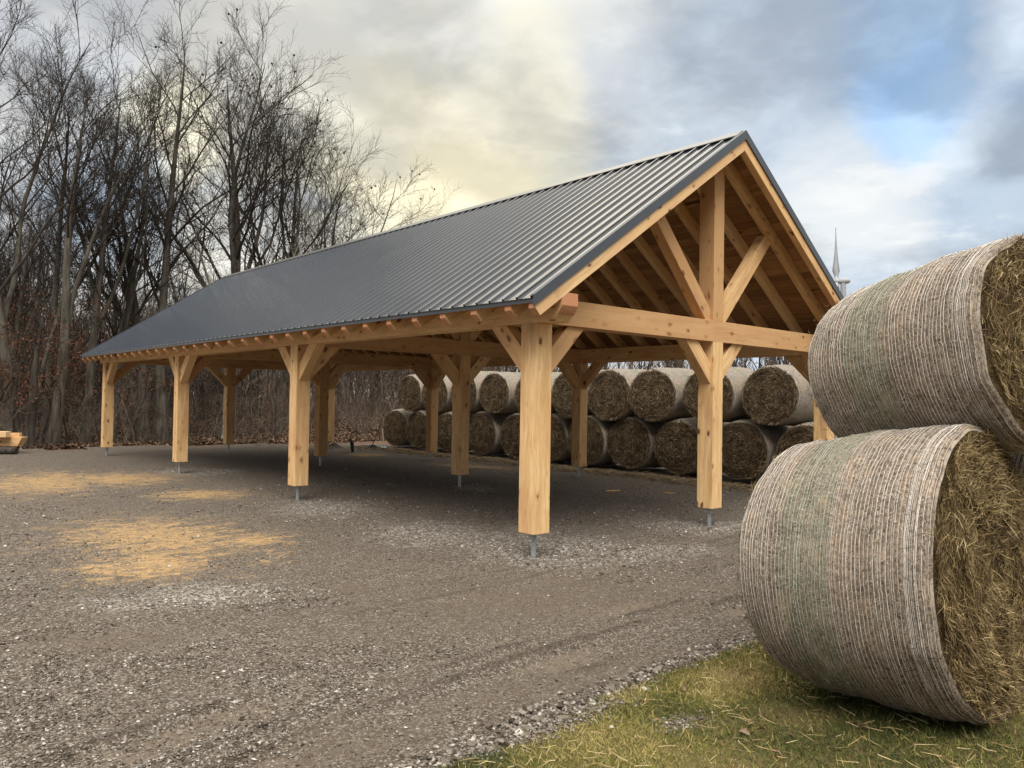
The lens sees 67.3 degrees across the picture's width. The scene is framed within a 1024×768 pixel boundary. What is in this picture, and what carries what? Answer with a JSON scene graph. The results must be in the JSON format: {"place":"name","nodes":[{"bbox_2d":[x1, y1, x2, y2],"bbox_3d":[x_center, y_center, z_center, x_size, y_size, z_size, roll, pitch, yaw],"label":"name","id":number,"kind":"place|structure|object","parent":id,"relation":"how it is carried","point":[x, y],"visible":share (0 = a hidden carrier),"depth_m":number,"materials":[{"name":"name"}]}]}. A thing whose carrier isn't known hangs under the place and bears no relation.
{"place":"outdoors","nodes":[
{"label":"outdoors","id":0,"kind":"place"},
{"bbox_2d":[0,443,759,767],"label":"gravel yard","id":1,"kind":"structure","parent":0,"point":[211,493],"depth_m":7.20,"materials":[{"name":"grey gravel"}]},
{"bbox_2d":[0,447,18,453],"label":"log","id":2,"kind":"object","parent":1,"relation":"on","point":[8,450],"visible":1,"depth_m":22.30,"materials":[{"name":"grey wood"}]},
{"bbox_2d":[0,437,27,445],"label":"timber","id":3,"kind":"object","parent":2,"relation":"on","point":[12,441],"visible":1,"depth_m":22.65,"materials":[{"name":"brown wood"}]},
{"bbox_2d":[0,431,10,436],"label":"timber","id":4,"kind":"object","parent":3,"relation":"on","point":[5,433],"visible":1,"depth_m":22.43,"materials":[{"name":"beige wood"}]},
{"bbox_2d":[11,433,21,436],"bbox_3d":[-15.076,1.502,22.819,1.000,0.115,0.120,1,-1,0],"label":"timber","id":5,"kind":"object","parent":3,"relation":"on","point":[16,434],"visible":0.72,"depth_m":22.76,"materials":[{"name":"beige wood"}]},
{"bbox_2d":[327,442,344,448],"bbox_3d":[-6.217,2.150,26.838,0.840,0.241,0.600,2,-2,-42],"label":"soil heap","id":6,"kind":"object","parent":1,"relation":"on","point":[333,445],"visible":0.67,"depth_m":26.72,"materials":[{"name":"soil"}]},
{"bbox_2d":[350,431,359,451],"bbox_3d":[-5.146,1.893,25.235,0.344,0.692,0.120,1,-1,-3],"label":"drain pipe","id":7,"kind":"object","parent":1,"relation":"on","point":[352,445],"visible":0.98,"depth_m":25.19,"materials":[{"name":"black plastic"}]},
{"bbox_2d":[369,419,382,447],"bbox_3d":[-4.776,1.737,26.974,0.495,1.035,0.040,1,-1,0],"label":"shovel","id":8,"kind":"object","parent":1,"relation":"on","point":[372,445],"visible":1,"depth_m":26.96,"materials":[{"name":"brown wood"}]},
{"bbox_2d":[382,409,413,445],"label":"hay bale","id":9,"kind":"object","parent":1,"relation":"on","point":[394,427],"visible":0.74,"depth_m":27.62},
{"bbox_2d":[405,410,440,447],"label":"hay bale","id":10,"kind":"object","parent":1,"relation":"on","point":[416,428],"visible":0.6,"depth_m":26.37},
{"bbox_2d":[397,374,425,411],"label":"hay bale","id":11,"kind":"object","parent":10,"relation":"on","point":[409,391],"visible":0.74,"depth_m":26.54},
{"bbox_2d":[437,411,473,450],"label":"hay bale","id":12,"kind":"object","parent":1,"relation":"on","point":[444,431],"visible":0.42,"depth_m":25.18},
{"bbox_2d":[421,376,452,413],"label":"hay bale","id":13,"kind":"object","parent":12,"relation":"on","point":[444,398],"visible":0.27,"depth_m":25.29},
{"bbox_2d":[80,130,843,557],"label":"timber pavilion","id":14,"kind":"structure","parent":1,"relation":"on","point":[704,260],"depth_m":12.58,"materials":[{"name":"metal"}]},
{"bbox_2d":[469,411,511,454],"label":"hay bale","id":15,"kind":"object","parent":1,"relation":"on","point":[484,431],"visible":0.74,"depth_m":23.86},
{"bbox_2d":[450,371,497,413],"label":"hay bale","id":16,"kind":"object","parent":15,"relation":"on","point":[475,400],"visible":0.28,"depth_m":24.08},
{"bbox_2d":[477,372,520,413],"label":"hay bale","id":17,"kind":"object","parent":15,"relation":"on","point":[496,391],"visible":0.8,"depth_m":23.23},
{"bbox_2d":[500,413,519,457],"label":"hay bale","id":18,"kind":"object","parent":1,"relation":"on","point":[510,434],"visible":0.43,"depth_m":22.89},
{"bbox_2d":[550,413,571,460],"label":"hay bale","id":19,"kind":"object","parent":1,"relation":"on","point":[560,429],"visible":0.41,"depth_m":21.52},
{"bbox_2d":[513,372,561,412],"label":"hay bale","id":20,"kind":"object","parent":19,"relation":"on","point":[554,375],"visible":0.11,"depth_m":22.38},
{"bbox_2d":[376,629,759,767],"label":"verge stones","id":21,"kind":"object","parent":1,"relation":"on","point":[473,740],"visible":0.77,"depth_m":4.20,"materials":[{"name":"gravel"}]},
{"bbox_2d":[566,414,616,465],"bbox_3d":[2.517,1.520,21.098,1.650,1.437,1.574,2,-4,-39],"label":"hay bale","id":22,"kind":"object","parent":1,"relation":"on","point":[598,431],"visible":0.45,"depth_m":20.38},
{"bbox_2d":[551,370,603,417],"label":"hay bale","id":23,"kind":"object","parent":22,"relation":"on","point":[561,396],"visible":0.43,"depth_m":21.09},
{"bbox_2d":[606,416,666,468],"bbox_3d":[3.480,1.501,20.119,1.726,1.440,1.577,2,2,-44],"label":"hay bale","id":24,"kind":"object","parent":1,"relation":"on","point":[630,442],"visible":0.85,"depth_m":19.52},
{"bbox_2d":[587,368,645,421],"bbox_3d":[3.012,0.287,20.433,1.726,1.475,1.599,2,-7,-44],"label":"hay bale","id":25,"kind":"object","parent":24,"relation":"on","point":[608,397],"visible":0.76,"depth_m":19.86},
{"bbox_2d":[343,445,1021,767],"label":"loose straw","id":26,"kind":"object","parent":1,"relation":"on","point":[650,477],"visible":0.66,"depth_m":15.86,"materials":[{"name":"beige plant"}]},
{"bbox_2d":[652,417,727,475],"bbox_3d":[4.496,1.507,18.887,1.728,1.442,1.635,2,2,-41],"label":"hay bale","id":27,"kind":"object","parent":1,"relation":"on","point":[675,444],"visible":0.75,"depth_m":18.40},
{"bbox_2d":[628,367,694,421],"bbox_3d":[3.919,0.264,19.350,1.728,1.428,1.600,2,-3,-44],"label":"hay bale","id":28,"kind":"object","parent":27,"relation":"on","point":[656,394],"visible":0.88,"depth_m":18.78},
{"bbox_2d":[722,419,789,480],"bbox_3d":[5.599,1.480,17.655,1.650,1.420,1.557,2,0,-43],"label":"hay bale","id":29,"kind":"object","parent":1,"relation":"on","point":[748,445],"visible":0.7,"depth_m":17.04},
{"bbox_2d":[682,367,754,422],"bbox_3d":[5.020,0.239,18.094,1.650,1.360,1.520,2,0,-42],"label":"hay bale","id":30,"kind":"object","parent":29,"relation":"on","point":[733,388],"visible":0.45,"depth_m":17.46},
{"bbox_2d":[773,422,837,457],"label":"hay bale","id":31,"kind":"object","parent":1,"relation":"on","point":[796,435],"visible":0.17,"depth_m":16.18},
{"bbox_2d":[740,364,813,426],"bbox_3d":[6.061,0.246,16.961,1.726,1.420,1.514,2,-1,-41],"label":"hay bale","id":32,"kind":"object","parent":31,"relation":"on","point":[773,395],"visible":0.91,"depth_m":16.37},
{"bbox_2d":[46,397,792,450],"bbox_3d":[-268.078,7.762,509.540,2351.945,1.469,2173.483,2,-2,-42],"label":"ground","id":33,"kind":"structure","parent":0,"point":[371,442],"depth_m":30.60,"materials":[{"name":"brown soil"}]},
{"bbox_2d":[0,222,28,321],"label":"young tree","id":34,"kind":"object","parent":33,"relation":"on","point":[8,253],"visible":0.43,"depth_m":32.63,"materials":[{"name":"brown plant"}]},
{"bbox_2d":[0,204,63,399],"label":"young tree","id":35,"kind":"object","parent":33,"relation":"on","point":[28,293],"visible":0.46,"depth_m":32.01,"materials":[{"name":"brown plant"}]},
{"bbox_2d":[0,323,67,432],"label":"beech sapling","id":36,"kind":"object","parent":33,"relation":"on","point":[14,397],"visible":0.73,"depth_m":24.56,"materials":[{"name":"brown plant"}]},
{"bbox_2d":[0,187,79,429],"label":"bare tree","id":37,"kind":"object","parent":33,"relation":"on","point":[34,307],"visible":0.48,"depth_m":32.18,"materials":[{"name":"brown plant"}]},
{"bbox_2d":[1,286,80,403],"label":"beech sapling","id":38,"kind":"object","parent":33,"relation":"on","point":[12,310],"visible":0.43,"depth_m":27.98,"materials":[{"name":"brown plant"}]},
{"bbox_2d":[0,190,81,323],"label":"bare tree","id":39,"kind":"object","parent":33,"relation":"on","point":[33,240],"visible":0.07,"depth_m":43.70,"materials":[{"name":"brown plant"}]},
{"bbox_2d":[15,281,69,447],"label":"dead tree","id":40,"kind":"object","parent":33,"relation":"on","point":[30,427],"visible":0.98,"depth_m":24.23,"materials":[{"name":"grey plant"}]},
{"bbox_2d":[0,318,90,443],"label":"beech sapling","id":41,"kind":"object","parent":33,"relation":"on","point":[59,388],"visible":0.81,"depth_m":25.19,"materials":[{"name":"brown plant"}]},
{"bbox_2d":[0,4,91,256],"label":"bare tree","id":42,"kind":"object","parent":33,"relation":"on","point":[13,229],"visible":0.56,"depth_m":28.04,"materials":[{"name":"brown plant"}]},
{"bbox_2d":[0,159,97,425],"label":"bare tree","id":43,"kind":"object","parent":33,"relation":"on","point":[14,244],"visible":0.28,"depth_m":33.94,"materials":[{"name":"brown plant"}]},
{"bbox_2d":[15,313,100,399],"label":"beech sapling","id":44,"kind":"object","parent":33,"relation":"on","point":[82,333],"visible":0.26,"depth_m":28.88,"materials":[{"name":"brown plant"}]},
{"bbox_2d":[5,150,111,403],"bbox_3d":[-15.782,-3.238,26.643,3.398,10.985,3.472,1,-1,-13],"label":"young tree","id":45,"kind":"object","parent":33,"relation":"on","point":[45,357],"visible":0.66,"depth_m":26.00,"materials":[{"name":"grey plant"}]},
{"bbox_2d":[0,278,126,406],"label":"beech sapling","id":46,"kind":"object","parent":33,"relation":"on","point":[26,356],"visible":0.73,"depth_m":25.54,"materials":[{"name":"brown plant"}]},
{"bbox_2d":[0,309,127,443],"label":"beech sapling","id":47,"kind":"object","parent":33,"relation":"on","point":[49,403],"visible":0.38,"depth_m":26.85,"materials":[{"name":"brown plant"}]},
{"bbox_2d":[42,222,99,424],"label":"young tree","id":48,"kind":"object","parent":33,"relation":"on","point":[73,320],"visible":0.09,"depth_m":35.68,"materials":[{"name":"brown plant"}]},
{"bbox_2d":[0,0,162,432],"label":"bare tree","id":49,"kind":"object","parent":33,"relation":"on","point":[4,344],"visible":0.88,"depth_m":26.52,"materials":[{"name":"brown plant"}]},
{"bbox_2d":[48,252,116,428],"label":"young tree","id":50,"kind":"object","parent":33,"relation":"on","point":[84,321],"visible":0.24,"depth_m":33.28,"materials":[{"name":"brown plant"}]},
{"bbox_2d":[43,310,130,408],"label":"beech sapling","id":51,"kind":"object","parent":33,"relation":"on","point":[81,380],"visible":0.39,"depth_m":27.77,"materials":[{"name":"brown plant"}]},
{"bbox_2d":[39,323,155,427],"bbox_3d":[-15.675,-0.229,29.643,3.814,4.985,3.878,1,-1,7],"label":"beech sapling","id":52,"kind":"object","parent":33,"relation":"on","point":[101,364],"visible":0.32,"depth_m":29.75,"materials":[{"name":"brown plant"}]},
{"bbox_2d":[0,34,203,444],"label":"bare tree","id":53,"kind":"object","parent":33,"relation":"on","point":[55,423],"visible":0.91,"depth_m":25.89,"materials":[{"name":"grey plant"}]},
{"bbox_2d":[2,105,207,440],"bbox_3d":[-15.309,-4.088,29.152,5.765,12.901,6.306,0,-1,28],"label":"bare tree","id":54,"kind":"object","parent":33,"relation":"on","point":[135,308],"visible":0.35,"depth_m":29.21,"materials":[{"name":"brown plant"}]},
{"bbox_2d":[0,47,214,439],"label":"bare tree","id":55,"kind":"object","parent":33,"relation":"on","point":[55,293],"visible":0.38,"depth_m":28.47,"materials":[{"name":"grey plant"}]},
{"bbox_2d":[79,222,143,422],"bbox_3d":[-19.329,-3.267,36.477,3.424,10.831,3.350,2,-1,-35],"label":"young tree","id":56,"kind":"object","parent":33,"relation":"on","point":[129,379],"visible":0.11,"depth_m":36.98,"materials":[{"name":"brown plant"}]},
{"bbox_2d":[0,3,226,442],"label":"bare tree","id":57,"kind":"object","parent":33,"relation":"on","point":[90,371],"visible":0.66,"depth_m":27.46,"materials":[{"name":"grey plant"}]},
{"bbox_2d":[86,216,165,368],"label":"young tree","id":58,"kind":"object","parent":33,"relation":"on","point":[118,314],"visible":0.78,"depth_m":28.23,"materials":[{"name":"brown plant"}]},
{"bbox_2d":[40,117,244,439],"bbox_3d":[-13.489,-3.859,28.730,6.779,12.500,5.291,1,-1,-10],"label":"bare tree","id":59,"kind":"object","parent":33,"relation":"on","point":[127,320],"visible":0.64,"depth_m":28.53,"materials":[{"name":"grey plant"}]},
{"bbox_2d":[136,273,157,320],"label":"young tree","id":60,"kind":"object","parent":33,"relation":"on","point":[151,304],"visible":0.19,"depth_m":39.61,"materials":[{"name":"grey plant"}]},
{"bbox_2d":[114,365,194,440],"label":"beech sapling","id":61,"kind":"object","parent":33,"relation":"on","point":[160,388],"visible":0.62,"depth_m":27.98,"materials":[{"name":"brown plant"}]},
{"bbox_2d":[137,267,176,318],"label":"bare tree","id":62,"kind":"object","parent":33,"relation":"on","point":[149,299],"visible":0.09,"depth_m":55.49,"materials":[{"name":"grey plant"}]},
{"bbox_2d":[139,279,183,370],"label":"young tree","id":63,"kind":"object","parent":33,"relation":"on","point":[168,295],"visible":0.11,"depth_m":44.84,"materials":[{"name":"grey plant"}]},
{"bbox_2d":[154,291,186,439],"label":"young tree","id":64,"kind":"object","parent":33,"relation":"on","point":[172,378],"visible":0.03,"depth_m":29.86,"materials":[{"name":"grey plant"}]},
{"bbox_2d":[155,245,202,306],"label":"bare tree","id":65,"kind":"object","parent":33,"relation":"on","point":[185,279],"visible":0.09,"depth_m":48.83,"materials":[{"name":"grey plant"}]},
{"bbox_2d":[143,199,218,311],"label":"young tree","id":66,"kind":"object","parent":33,"relation":"on","point":[173,296],"visible":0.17,"depth_m":34.92,"materials":[{"name":"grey plant"}]},
{"bbox_2d":[75,0,291,441],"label":"bare tree","id":67,"kind":"object","parent":33,"relation":"on","point":[160,372],"visible":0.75,"depth_m":29.29,"materials":[{"name":"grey plant"}]},
{"bbox_2d":[26,0,348,436],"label":"bare tree","id":68,"kind":"object","parent":33,"relation":"on","point":[235,249],"visible":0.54,"depth_m":31.70,"materials":[{"name":"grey plant"}]},
{"bbox_2d":[160,214,223,384],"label":"young tree","id":69,"kind":"object","parent":33,"relation":"on","point":[187,276],"visible":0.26,"depth_m":34.68,"materials":[{"name":"grey plant"}]},
{"bbox_2d":[0,403,402,449],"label":"fallen leaves","id":70,"kind":"object","parent":33,"relation":"on","point":[280,438],"visible":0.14,"depth_m":32.32,"materials":[{"name":"brown plant"}]},
{"bbox_2d":[194,253,241,383],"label":"bare tree","id":71,"kind":"object","parent":33,"relation":"on","point":[218,271],"visible":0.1,"depth_m":58.04,"materials":[{"name":"grey plant"}]},
{"bbox_2d":[174,206,324,437],"bbox_3d":[-10.720,-2.436,30.553,6.253,9.810,3.368,1,-1,-10],"label":"dead tree","id":72,"kind":"object","parent":33,"relation":"on","point":[213,273],"visible":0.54,"depth_m":30.64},
{"bbox_2d":[249,369,259,431],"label":"young tree","id":73,"kind":"object","parent":33,"relation":"on","point":[250,375],"visible":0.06,"depth_m":34.15,"materials":[{"name":"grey plant"}]},
{"bbox_2d":[0,348,509,444],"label":"undergrowth","id":74,"kind":"object","parent":33,"relation":"on","point":[196,408],"visible":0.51,"depth_m":30.99,"materials":[{"name":"brown plant"}]},
{"bbox_2d":[0,217,513,420],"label":"deep wood","id":75,"kind":"object","parent":33,"relation":"on","point":[388,382],"visible":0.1,"depth_m":45.03,"materials":[{"name":"brown plant"}]},
{"bbox_2d":[255,369,274,427],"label":"young tree","id":76,"kind":"object","parent":33,"relation":"on","point":[268,380],"visible":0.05,"depth_m":36.60,"materials":[{"name":"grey plant"}]},
{"bbox_2d":[256,384,289,439],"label":"beech sapling","id":77,"kind":"object","parent":33,"relation":"on","point":[275,407],"visible":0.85,"depth_m":31.28,"materials":[{"name":"brown plant"}]},
{"bbox_2d":[158,60,394,433],"bbox_3d":[-9.571,-5.848,32.370,10.299,16.512,12.193,2,-2,-42],"label":"bare tree","id":78,"kind":"object","parent":33,"relation":"on","point":[295,227],"visible":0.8,"depth_m":31.98,"materials":[{"name":"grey plant"}]},
{"bbox_2d":[356,371,368,413],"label":"young tree","id":79,"kind":"object","parent":33,"relation":"on","point":[359,385],"visible":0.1,"depth_m":49.76,"materials":[{"name":"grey plant"}]},
{"bbox_2d":[274,116,458,255],"bbox_3d":[-8.606,-5.411,39.900,12.146,15.656,7.870,1,-1,8],"label":"bare tree","id":80,"kind":"object","parent":33,"relation":"on","point":[359,224],"visible":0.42,"depth_m":39.47,"materials":[{"name":"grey plant"}]},
{"bbox_2d":[374,357,791,402],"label":"tree belt","id":81,"kind":"object","parent":33,"relation":"on","point":[681,363],"visible":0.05,"depth_m":71.93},
{"bbox_2d":[832,228,849,297],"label":"wind turbine","id":82,"kind":"object","parent":33,"relation":"on","point":[842,282],"visible":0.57,"depth_m":381.22,"materials":[{"name":"white metal"}]},
{"bbox_2d":[0,0,1023,397],"label":"sky","id":83,"kind":"structure","parent":0,"point":[896,127],"materials":[{"name":"grey"}]},
{"bbox_2d":[428,640,1023,767],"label":"grass verge","id":84,"kind":"object","parent":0,"point":[791,709],"depth_m":3.76,"materials":[{"name":"green plant"}]},
{"bbox_2d":[739,728,749,734],"bbox_3d":[1.135,1.703,3.770,0.064,0.023,0.038,-1,21,46],"label":"dead leaf","id":85,"kind":"object","parent":84,"relation":"on","point":[744,730],"visible":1,"depth_m":3.77,"materials":[{"name":"beige plant"}]},
{"bbox_2d":[769,749,782,756],"bbox_3d":[1.203,1.675,3.498,0.060,0.021,0.036,14,0,22],"label":"dead leaf","id":86,"kind":"object","parent":84,"relation":"on","point":[777,751],"visible":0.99,"depth_m":3.50,"materials":[{"name":"beige plant"}]},
{"bbox_2d":[857,722,868,727],"bbox_3d":[1.722,1.673,3.768,0.044,0.027,0.075,28,-26,-14],"label":"dead leaf","id":87,"kind":"object","parent":84,"relation":"on","point":[860,724],"visible":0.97,"depth_m":3.77,"materials":[{"name":"brown plant"}]},
{"bbox_2d":[734,422,1023,734],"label":"hay bale","id":88,"kind":"object","parent":84,"relation":"on","point":[885,567],"visible":1,"depth_m":3.71,"materials":[{"name":"plant"}]},
{"bbox_2d":[802,233,1023,454],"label":"hay bale","id":89,"kind":"object","parent":88,"relation":"on","point":[939,341],"visible":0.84,"depth_m":4.18,"materials":[{"name":"plant"}]},
{"bbox_2d":[1009,454,1023,489],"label":"hay bale","id":90,"kind":"object","parent":84,"relation":"on","point":[1018,459],"visible":0.01,"depth_m":4.68,"materials":[{"name":"plant"}]}
]}

